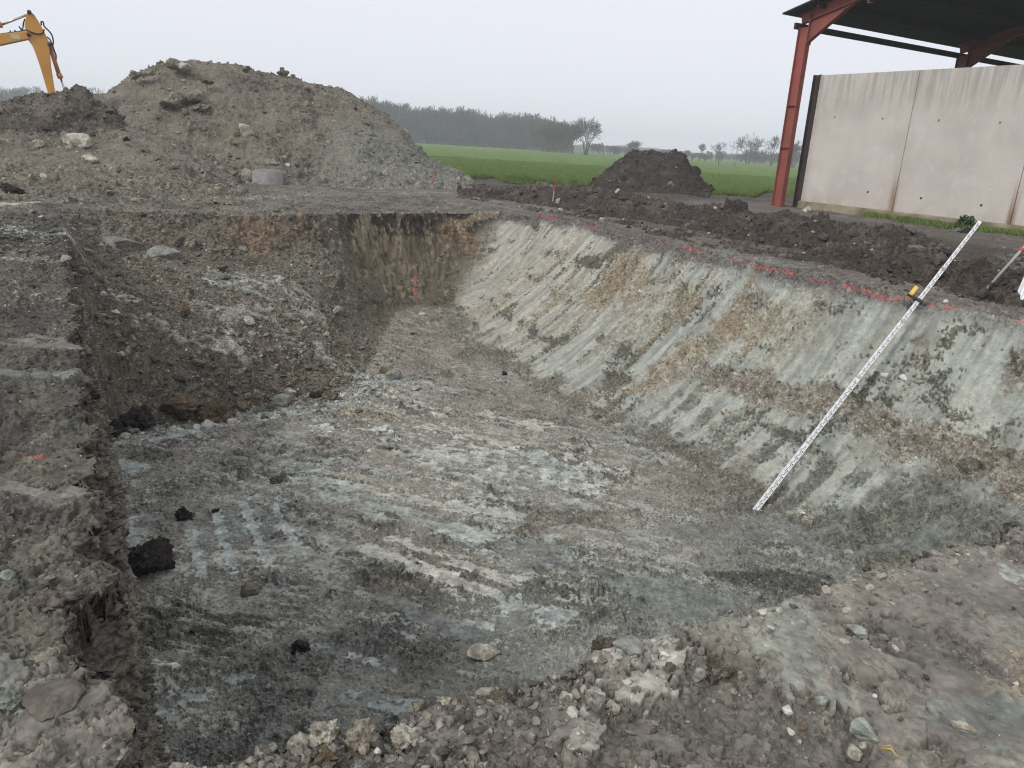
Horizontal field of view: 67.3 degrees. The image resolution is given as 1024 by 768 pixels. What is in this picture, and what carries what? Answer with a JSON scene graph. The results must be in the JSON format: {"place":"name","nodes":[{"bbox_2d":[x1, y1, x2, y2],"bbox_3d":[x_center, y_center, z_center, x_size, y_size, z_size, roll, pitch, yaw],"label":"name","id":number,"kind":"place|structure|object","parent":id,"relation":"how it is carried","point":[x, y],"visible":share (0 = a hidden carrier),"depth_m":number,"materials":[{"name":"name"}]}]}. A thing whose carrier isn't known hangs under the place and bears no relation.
{"place":"outdoors","nodes":[
{"label":"outdoors","id":0,"kind":"place"},
{"bbox_2d":[0,178,1023,767],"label":"ground","id":1,"kind":"structure","parent":0,"point":[412,268],"depth_m":8.41,"materials":[{"name":"soil"}]},
{"bbox_2d":[0,569,16,580],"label":"stone","id":2,"kind":"object","parent":1,"relation":"on","point":[7,574],"visible":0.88,"depth_m":2.76,"materials":[{"name":"stone"}]},
{"bbox_2d":[0,688,22,713],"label":"earth clod","id":3,"kind":"object","parent":1,"relation":"on","point":[10,700],"visible":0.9,"depth_m":2.15,"materials":[{"name":"soil"}]},
{"bbox_2d":[28,646,65,666],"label":"earth clod","id":4,"kind":"object","parent":1,"relation":"on","point":[39,657],"visible":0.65,"depth_m":2.33,"materials":[{"name":"soil"}]},
{"bbox_2d":[16,589,84,611],"bbox_3d":[-1.590,0.755,2.670,0.191,0.086,0.147,3,17,0],"label":"earth clod","id":5,"kind":"object","parent":1,"relation":"on","point":[49,600],"visible":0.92,"depth_m":2.63,"materials":[{"name":"soil"}]},
{"bbox_2d":[20,678,85,721],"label":"stone","id":6,"kind":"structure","parent":1,"relation":"on","point":[54,698],"depth_m":2.17,"materials":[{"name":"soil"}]},
{"bbox_2d":[0,84,130,141],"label":"clod heap","id":7,"kind":"object","parent":1,"relation":"on","point":[22,122],"visible":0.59,"depth_m":19.80,"materials":[{"name":"soil"}]},
{"bbox_2d":[0,87,125,138],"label":"clod heap lumps","id":8,"kind":"object","parent":7,"relation":"on","point":[108,110],"visible":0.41,"depth_m":19.90,"materials":[{"name":"soil"}]},
{"bbox_2d":[64,240,170,767],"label":"pit side wall","id":9,"kind":"structure","parent":1,"relation":"on","point":[114,651],"depth_m":3.24,"materials":[{"name":"soil"}]},
{"bbox_2d":[109,419,128,437],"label":"earth clod","id":10,"kind":"object","parent":1,"relation":"on","point":[116,424],"visible":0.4,"depth_m":9.93,"materials":[{"name":"soil"}]},
{"bbox_2d":[102,236,140,248],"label":"rock","id":11,"kind":"object","parent":1,"relation":"on","point":[120,242],"depth_m":13.54,"materials":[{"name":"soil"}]},
{"bbox_2d":[118,314,131,322],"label":"earth clod","id":12,"kind":"object","parent":1,"relation":"on","point":[123,318],"visible":0.85,"depth_m":10.58,"materials":[{"name":"soil"}]},
{"bbox_2d":[120,328,131,337],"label":"earth clod","id":13,"kind":"object","parent":1,"relation":"on","point":[128,331],"visible":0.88,"depth_m":10.35,"materials":[{"name":"soil"}]},
{"bbox_2d":[122,426,139,433],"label":"earth clod","id":14,"kind":"object","parent":1,"relation":"on","point":[133,430],"visible":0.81,"depth_m":10.09,"materials":[{"name":"soil"}]},
{"bbox_2d":[118,404,156,430],"bbox_3d":[-4.968,0.500,10.300,0.397,0.404,0.530,10,18,19],"label":"earth clod","id":15,"kind":"object","parent":1,"relation":"on","point":[141,418],"visible":0.97,"depth_m":10.18,"materials":[{"name":"soil"}]},
{"bbox_2d":[126,535,175,577],"bbox_3d":[-3.355,1.635,7.054,0.524,0.427,0.537,3,17,0],"label":"earth clod","id":16,"kind":"object","parent":1,"relation":"on","point":[152,555],"visible":0.75,"depth_m":6.98,"materials":[{"name":"soil"}]},
{"bbox_2d":[146,245,180,259],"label":"stone","id":17,"kind":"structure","parent":1,"relation":"on","point":[163,252],"depth_m":13.75,"materials":[{"name":"stone"}]},
{"bbox_2d":[159,393,204,420],"bbox_3d":[-4.553,0.349,10.775,0.669,0.498,0.616,-2,18,-16],"label":"earth clod","id":18,"kind":"object","parent":1,"relation":"on","point":[180,406],"visible":0.86,"depth_m":10.58,"materials":[{"name":"soil"}]},
{"bbox_2d":[174,303,190,315],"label":"earth clod","id":19,"kind":"object","parent":1,"relation":"on","point":[184,309],"visible":0.99,"depth_m":11.63,"materials":[{"name":"soil"}]},
{"bbox_2d":[174,506,192,520],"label":"earth clod","id":20,"kind":"object","parent":1,"relation":"on","point":[182,513],"visible":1,"depth_m":7.93,"materials":[{"name":"soil"}]},
{"bbox_2d":[195,397,236,423],"bbox_3d":[-4.119,0.404,10.734,0.554,0.428,0.232,-6,20,-29],"label":"earth clod","id":21,"kind":"object","parent":1,"relation":"on","point":[216,410],"visible":0.9,"depth_m":10.68,"materials":[{"name":"soil"}]},
{"bbox_2d":[212,263,228,271],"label":"earth clod","id":22,"kind":"object","parent":1,"relation":"on","point":[221,266],"visible":1,"depth_m":13.69,"materials":[{"name":"soil"}]},
{"bbox_2d":[214,246,234,256],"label":"earth clod","id":23,"kind":"object","parent":1,"relation":"on","point":[226,250],"visible":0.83,"depth_m":14.36,"materials":[{"name":"soil"}]},
{"bbox_2d":[223,456,247,465],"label":"stone","id":24,"kind":"object","parent":1,"relation":"on","point":[235,460],"visible":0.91,"depth_m":9.29,"materials":[{"name":"stone"}]},
{"bbox_2d":[0,59,474,205],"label":"spoil heap","id":25,"kind":"object","parent":1,"relation":"on","point":[137,95],"visible":0.76,"depth_m":25.02,"materials":[{"name":"soil"}]},
{"bbox_2d":[0,182,25,193],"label":"earth clod","id":26,"kind":"object","parent":25,"relation":"on","point":[6,187],"visible":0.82,"depth_m":15.31,"materials":[{"name":"soil"}]},
{"bbox_2d":[0,10,64,93],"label":"excavator","id":27,"kind":"object","parent":25,"relation":"on","point":[33,33],"visible":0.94,"depth_m":23.02,"materials":[{"name":"paint"}]},
{"bbox_2d":[62,133,91,147],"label":"boulder","id":28,"kind":"object","parent":25,"relation":"on","point":[80,140],"visible":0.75,"depth_m":18.59,"materials":[{"name":"stone"}]},
{"bbox_2d":[81,153,99,163],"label":"boulder","id":29,"kind":"object","parent":25,"relation":"on","point":[89,158],"visible":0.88,"depth_m":18.00,"materials":[{"name":"stone"}]},
{"bbox_2d":[128,70,140,80],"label":"earth clod","id":30,"kind":"object","parent":25,"relation":"on","point":[134,75],"visible":1,"depth_m":25.14,"materials":[{"name":"soil"}]},
{"bbox_2d":[139,70,155,77],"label":"earth clod","id":31,"kind":"object","parent":25,"relation":"on","point":[144,74],"visible":1,"depth_m":25.18,"materials":[{"name":"soil"}]},
{"bbox_2d":[159,91,187,109],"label":"earth clod","id":32,"kind":"object","parent":25,"relation":"on","point":[176,100],"visible":1,"depth_m":24.64,"materials":[{"name":"soil"}]},
{"bbox_2d":[166,58,180,70],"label":"boulder","id":33,"kind":"object","parent":25,"relation":"on","point":[172,63],"visible":1,"depth_m":25.44,"materials":[{"name":"stone"}]},
{"bbox_2d":[178,62,192,71],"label":"boulder","id":34,"kind":"object","parent":25,"relation":"on","point":[186,67],"visible":1,"depth_m":25.51,"materials":[{"name":"stone"}]},
{"bbox_2d":[185,88,204,102],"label":"earth clod","id":35,"kind":"object","parent":25,"relation":"on","point":[196,95],"visible":1,"depth_m":24.79,"materials":[{"name":"soil"}]},
{"bbox_2d":[192,102,210,111],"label":"earth clod","id":36,"kind":"object","parent":25,"relation":"on","point":[200,106],"visible":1,"depth_m":24.85,"materials":[{"name":"soil"}]},
{"bbox_2d":[197,77,214,84],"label":"earth clod","id":37,"kind":"object","parent":25,"relation":"on","point":[207,81],"visible":1,"depth_m":25.42,"materials":[{"name":"soil"}]},
{"bbox_2d":[0,59,472,202],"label":"heap stones","id":38,"kind":"object","parent":25,"relation":"on","point":[40,144],"visible":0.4,"depth_m":23.95,"materials":[{"name":"soil"}]},
{"bbox_2d":[241,168,251,176],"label":"stone","id":39,"kind":"object","parent":25,"relation":"on","point":[246,171],"visible":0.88,"depth_m":24.10,"materials":[{"name":"stone"}]},
{"bbox_2d":[239,123,254,137],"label":"boulder","id":40,"kind":"object","parent":25,"relation":"on","point":[247,131],"visible":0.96,"depth_m":24.95,"materials":[{"name":"stone"}]},
{"bbox_2d":[252,169,282,184],"bbox_3d":[-7.655,-6.401,24.091,0.940,0.616,0.940,-4,19,-22],"label":"concrete ring","id":41,"kind":"object","parent":25,"relation":"on","point":[268,176],"visible":0.73,"depth_m":23.71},
{"bbox_2d":[264,158,277,165],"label":"earth clod","id":42,"kind":"object","parent":25,"relation":"on","point":[272,161],"visible":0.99,"depth_m":24.59,"materials":[{"name":"soil"}]},
{"bbox_2d":[277,70,289,76],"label":"earth clod","id":43,"kind":"object","parent":25,"relation":"on","point":[284,73],"visible":1,"depth_m":26.51,"materials":[{"name":"soil"}]},
{"bbox_2d":[231,400,250,410],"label":"earth clod","id":44,"kind":"object","parent":1,"relation":"on","point":[239,405],"visible":0.94,"depth_m":11.18,"materials":[{"name":"soil"}]},
{"bbox_2d":[240,582,260,596],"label":"stone","id":45,"kind":"object","parent":1,"relation":"on","point":[250,589],"visible":1,"depth_m":6.76,"materials":[{"name":"stone"}]},
{"bbox_2d":[252,389,265,400],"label":"earth clod","id":46,"kind":"object","parent":1,"relation":"on","point":[258,394],"visible":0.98,"depth_m":11.48,"materials":[{"name":"soil"}]},
{"bbox_2d":[269,476,283,484],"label":"earth clod","id":47,"kind":"object","parent":1,"relation":"on","point":[276,480],"visible":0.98,"depth_m":8.87,"materials":[{"name":"soil"}]},
{"bbox_2d":[271,393,292,406],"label":"boulder","id":48,"kind":"object","parent":1,"relation":"on","point":[284,399],"visible":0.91,"depth_m":11.42,"materials":[{"name":"stone"}]},
{"bbox_2d":[284,387,296,395],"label":"stone","id":49,"kind":"object","parent":1,"relation":"on","point":[290,391],"visible":0.79,"depth_m":11.79,"materials":[{"name":"stone"}]},
{"bbox_2d":[291,639,310,654],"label":"earth clod","id":50,"kind":"object","parent":1,"relation":"on","point":[299,645],"visible":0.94,"depth_m":6.06,"materials":[{"name":"soil"}]},
{"bbox_2d":[309,390,324,398],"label":"earth clod","id":51,"kind":"object","parent":1,"relation":"on","point":[316,394],"visible":0.74,"depth_m":11.79,"materials":[{"name":"soil"}]},
{"bbox_2d":[307,718,338,748],"bbox_3d":[-0.521,0.962,2.115,0.084,0.082,0.080,3,17,0],"label":"earth clod","id":52,"kind":"object","parent":1,"relation":"on","point":[321,732],"visible":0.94,"depth_m":2.10,"materials":[{"name":"soil"}]},
{"bbox_2d":[314,745,338,765],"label":"earth clod","id":53,"kind":"object","parent":1,"relation":"on","point":[325,755],"visible":1,"depth_m":2.04,"materials":[{"name":"soil"}]},
{"bbox_2d":[321,388,340,402],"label":"earth clod","id":54,"kind":"object","parent":1,"relation":"on","point":[328,394],"visible":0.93,"depth_m":11.68,"materials":[{"name":"soil"}]},
{"bbox_2d":[332,306,343,313],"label":"stone","id":55,"kind":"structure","parent":1,"relation":"on","point":[338,310],"depth_m":14.16,"materials":[{"name":"stone"}]},
{"bbox_2d":[344,716,379,755],"bbox_3d":[-0.412,0.971,2.120,0.100,0.089,0.086,3,17,0],"label":"earth clod","id":56,"kind":"object","parent":1,"relation":"on","point":[362,734],"visible":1,"depth_m":2.10,"materials":[{"name":"soil"}]},
{"bbox_2d":[354,759,369,767],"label":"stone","id":57,"kind":"object","parent":1,"relation":"on","point":[361,764],"visible":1,"depth_m":2.02,"materials":[{"name":"stone"}]},
{"bbox_2d":[384,443,396,449],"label":"stone","id":58,"kind":"object","parent":1,"relation":"on","point":[390,445],"visible":1,"depth_m":10.09,"materials":[{"name":"stone"}]},
{"bbox_2d":[385,369,401,379],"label":"stone","id":59,"kind":"object","parent":1,"relation":"on","point":[395,374],"visible":0.93,"depth_m":12.98,"materials":[{"name":"stone"}]},
{"bbox_2d":[390,723,423,749],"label":"earth clod","id":60,"kind":"object","parent":1,"relation":"on","point":[402,736],"visible":0.98,"depth_m":2.13,"materials":[{"name":"soil"}]},
{"bbox_2d":[410,698,428,712],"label":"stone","id":61,"kind":"object","parent":1,"relation":"on","point":[419,704],"visible":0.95,"depth_m":2.25,"materials":[{"name":"stone"}]},
{"bbox_2d":[436,696,451,704],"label":"earth clod","id":62,"kind":"object","parent":1,"relation":"on","point":[443,700],"visible":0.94,"depth_m":2.29,"materials":[{"name":"soil"}]},
{"bbox_2d":[466,642,500,661],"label":"stone","id":63,"kind":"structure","parent":1,"relation":"on","point":[481,651],"depth_m":6.14,"materials":[{"name":"stone"}]},
{"bbox_2d":[487,689,512,705],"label":"earth clod","id":64,"kind":"object","parent":1,"relation":"on","point":[499,696],"visible":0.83,"depth_m":2.31,"materials":[{"name":"soil"}]},
{"bbox_2d":[0,187,1023,767],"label":"rubble","id":65,"kind":"object","parent":1,"relation":"on","point":[472,753],"visible":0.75,"depth_m":7.63,"materials":[{"name":"soil"}]},
{"bbox_2d":[591,634,615,650],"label":"earth clod","id":66,"kind":"object","parent":1,"relation":"on","point":[600,642],"visible":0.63,"depth_m":6.23,"materials":[{"name":"soil"}]},
{"bbox_2d":[692,667,705,682],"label":"stone","id":67,"kind":"object","parent":1,"relation":"on","point":[699,674],"visible":1,"depth_m":2.46,"materials":[{"name":"stone"}]},
{"bbox_2d":[705,655,732,684],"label":"earth clod","id":68,"kind":"object","parent":1,"relation":"on","point":[716,670],"visible":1,"depth_m":2.48,"materials":[{"name":"soil"}]},
{"bbox_2d":[719,616,747,626],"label":"stone","id":69,"kind":"object","parent":1,"relation":"on","point":[736,621],"visible":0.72,"depth_m":2.76,"materials":[{"name":"stone"}]},
{"bbox_2d":[457,183,1023,309],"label":"soil ridge","id":70,"kind":"structure","parent":1,"relation":"on","point":[853,253],"depth_m":14.70,"materials":[{"name":"soil"}]},
{"bbox_2d":[456,182,1023,306],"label":"ridge lumps","id":71,"kind":"object","parent":70,"relation":"on","point":[982,293],"visible":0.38,"depth_m":14.39,"materials":[{"name":"soil"}]},
{"bbox_2d":[782,704,793,715],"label":"stone","id":72,"kind":"object","parent":1,"relation":"on","point":[787,710],"visible":1,"depth_m":2.35,"materials":[{"name":"stone"}]},
{"bbox_2d":[797,721,807,730],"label":"stone","id":73,"kind":"object","parent":1,"relation":"on","point":[802,725],"visible":1,"depth_m":2.30,"materials":[{"name":"stone"}]},
{"bbox_2d":[815,696,828,705],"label":"stone","id":74,"kind":"object","parent":1,"relation":"on","point":[821,700],"visible":1,"depth_m":2.41,"materials":[{"name":"stone"}]},
{"bbox_2d":[846,743,862,760],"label":"stone","id":75,"kind":"object","parent":1,"relation":"on","point":[854,752],"visible":1,"depth_m":2.20,"materials":[{"name":"stone"}]},
{"bbox_2d":[847,624,867,639],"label":"stone","id":76,"kind":"object","parent":1,"relation":"on","point":[859,632],"visible":0.99,"depth_m":2.78,"materials":[{"name":"stone"}]},
{"bbox_2d":[858,742,867,749],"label":"stone","id":77,"kind":"object","parent":1,"relation":"on","point":[862,745],"visible":1,"depth_m":2.24,"materials":[{"name":"stone"}]},
{"bbox_2d":[849,717,879,743],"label":"stone","id":78,"kind":"object","parent":1,"relation":"on","point":[860,728],"visible":0.99,"depth_m":2.29,"materials":[{"name":"stone"}]},
{"bbox_2d":[753,220,981,510],"bbox_3d":[4.368,-0.310,9.353,0.260,4.790,0.083,38,-10,19],"label":"levelling staff","id":79,"kind":"object","parent":1,"relation":"on","point":[808,441],"visible":1,"depth_m":9.30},
{"bbox_2d":[881,745,898,757],"bbox_3d":[1.088,1.046,2.203,0.050,0.020,0.026,19,23,41],"label":"straw","id":80,"kind":"object","parent":1,"relation":"on","point":[892,749],"visible":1,"depth_m":2.20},
{"bbox_2d":[784,64,1023,230],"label":"concrete wall","id":81,"kind":"structure","parent":1,"relation":"on","point":[943,145],"depth_m":19.07,"materials":[{"name":"grey concrete"}]},
{"bbox_2d":[926,698,965,724],"bbox_3d":[1.348,1.027,2.389,0.085,0.042,0.137,-1,18,-14],"label":"rock","id":82,"kind":"object","parent":1,"relation":"on","point":[945,711],"depth_m":2.39,"materials":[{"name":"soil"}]},
{"bbox_2d":[950,720,976,734],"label":"stone","id":83,"kind":"object","parent":1,"relation":"on","point":[963,726],"visible":0.99,"depth_m":2.33,"materials":[{"name":"stone"}]},
{"bbox_2d":[986,246,1023,299],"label":"survey tripod","id":84,"kind":"object","parent":1,"relation":"on","point":[1020,291],"visible":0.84,"depth_m":9.80,"materials":[{"name":"white metal"}]},
{"bbox_2d":[0,0,1023,153],"label":"sky","id":85,"kind":"structure","parent":0,"point":[681,75],"materials":[{"name":"white"}]},
{"bbox_2d":[414,141,798,193],"bbox_3d":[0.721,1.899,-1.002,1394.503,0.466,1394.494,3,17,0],"label":"field","id":86,"kind":"structure","parent":0,"point":[607,160],"depth_m":118.25,"materials":[{"name":"green plant"}]},
{"bbox_2d":[0,86,111,100],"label":"wood","id":87,"kind":"object","parent":86,"relation":"on","point":[6,96],"visible":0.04,"depth_m":272.02,"materials":[{"name":"grey plant"}]},
{"bbox_2d":[359,95,579,151],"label":"wood","id":88,"kind":"object","parent":86,"relation":"on","point":[427,118],"visible":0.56,"depth_m":250.30,"materials":[{"name":"green plant"}]},
{"bbox_2d":[400,125,572,150],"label":"hedgerow","id":89,"kind":"object","parent":86,"relation":"on","point":[500,140],"visible":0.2,"depth_m":252.20,"materials":[{"name":"green plant"}]},
{"bbox_2d":[529,120,582,153],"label":"thicket","id":90,"kind":"object","parent":86,"relation":"on","point":[549,132],"visible":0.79,"depth_m":204.20,"materials":[{"name":"plant"}]},
{"bbox_2d":[564,129,580,153],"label":"bare tree","id":91,"kind":"object","parent":86,"relation":"on","point":[571,136],"visible":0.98,"depth_m":189.64,"materials":[{"name":"grey plant"}]},
{"bbox_2d":[567,117,601,154],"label":"bare tree","id":92,"kind":"object","parent":86,"relation":"on","point":[579,126],"visible":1,"depth_m":179.96,"materials":[{"name":"grey plant"}]},
{"bbox_2d":[627,140,643,148],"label":"bare tree","id":93,"kind":"object","parent":86,"relation":"on","point":[634,145],"visible":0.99,"depth_m":235.04,"materials":[{"name":"grey plant"}]},
{"bbox_2d":[592,149,710,197],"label":"topsoil lumps","id":94,"kind":"object","parent":86,"relation":"on","point":[684,176],"visible":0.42,"depth_m":31.18,"materials":[{"name":"soil"}]},
{"bbox_2d":[590,149,714,197],"bbox_3d":[5.938,-8.920,32.697,5.667,2.087,6.962,6,18,9],"label":"topsoil heap","id":95,"kind":"object","parent":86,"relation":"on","point":[672,174],"visible":0.87,"depth_m":30.87,"materials":[{"name":"soil"}]},
{"bbox_2d":[589,143,800,164],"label":"hedgerow","id":96,"kind":"object","parent":86,"relation":"on","point":[761,157],"visible":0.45,"depth_m":266.51,"materials":[{"name":"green plant"}]},
{"bbox_2d":[711,142,726,161],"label":"bare tree","id":97,"kind":"object","parent":86,"relation":"on","point":[718,148],"visible":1,"depth_m":208.37,"materials":[{"name":"grey plant"}]},
{"bbox_2d":[728,134,771,163],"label":"bare tree","id":98,"kind":"object","parent":86,"relation":"on","point":[754,146],"visible":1,"depth_m":196.70,"materials":[{"name":"grey plant"}]},
{"bbox_2d":[767,136,780,165],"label":"bare tree","id":99,"kind":"object","parent":86,"relation":"on","point":[772,145],"visible":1,"depth_m":194.83,"materials":[{"name":"grey plant"}]},
{"bbox_2d":[791,140,801,167],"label":"bare tree","id":100,"kind":"object","parent":86,"relation":"on","point":[797,148],"visible":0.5,"depth_m":179.99,"materials":[{"name":"grey plant"}]},
{"bbox_2d":[771,0,1023,206],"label":"open shed","id":101,"kind":"structure","parent":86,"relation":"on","point":[980,31],"depth_m":22.37,"materials":[{"name":"red paint"}]},
{"bbox_2d":[419,140,798,163],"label":"hills","id":102,"kind":"structure","parent":0,"point":[578,147],"depth_m":436.97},
{"bbox_2d":[428,155,796,197],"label":"grass","id":103,"kind":"structure","parent":0,"point":[745,188],"depth_m":45.84,"materials":[{"name":"plant"}]},
{"bbox_2d":[612,635,644,655],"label":"stone","id":104,"kind":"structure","parent":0,"point":[630,645],"depth_m":2.58,"materials":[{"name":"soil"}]},
{"bbox_2d":[663,662,675,674],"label":"earth clod","id":105,"kind":"object","parent":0,"point":[669,667],"visible":1,"depth_m":2.48,"materials":[{"name":"soil"}]},
{"bbox_2d":[729,363,741,370],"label":"clay slab","id":106,"kind":"structure","parent":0,"point":[735,367],"depth_m":11.13,"materials":[{"name":"soil"}]},
{"bbox_2d":[859,211,1023,236],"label":"verge grass","id":107,"kind":"structure","parent":0,"point":[951,225],"depth_m":18.34,"materials":[{"name":"plant"}]},
{"bbox_2d":[954,215,975,228],"bbox_3d":[10.585,-3.753,17.897,0.534,0.411,0.426,3,17,0],"label":"weed clump","id":108,"kind":"object","parent":107,"relation":"on","point":[964,220],"visible":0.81,"depth_m":17.81,"materials":[{"name":"green plant"}]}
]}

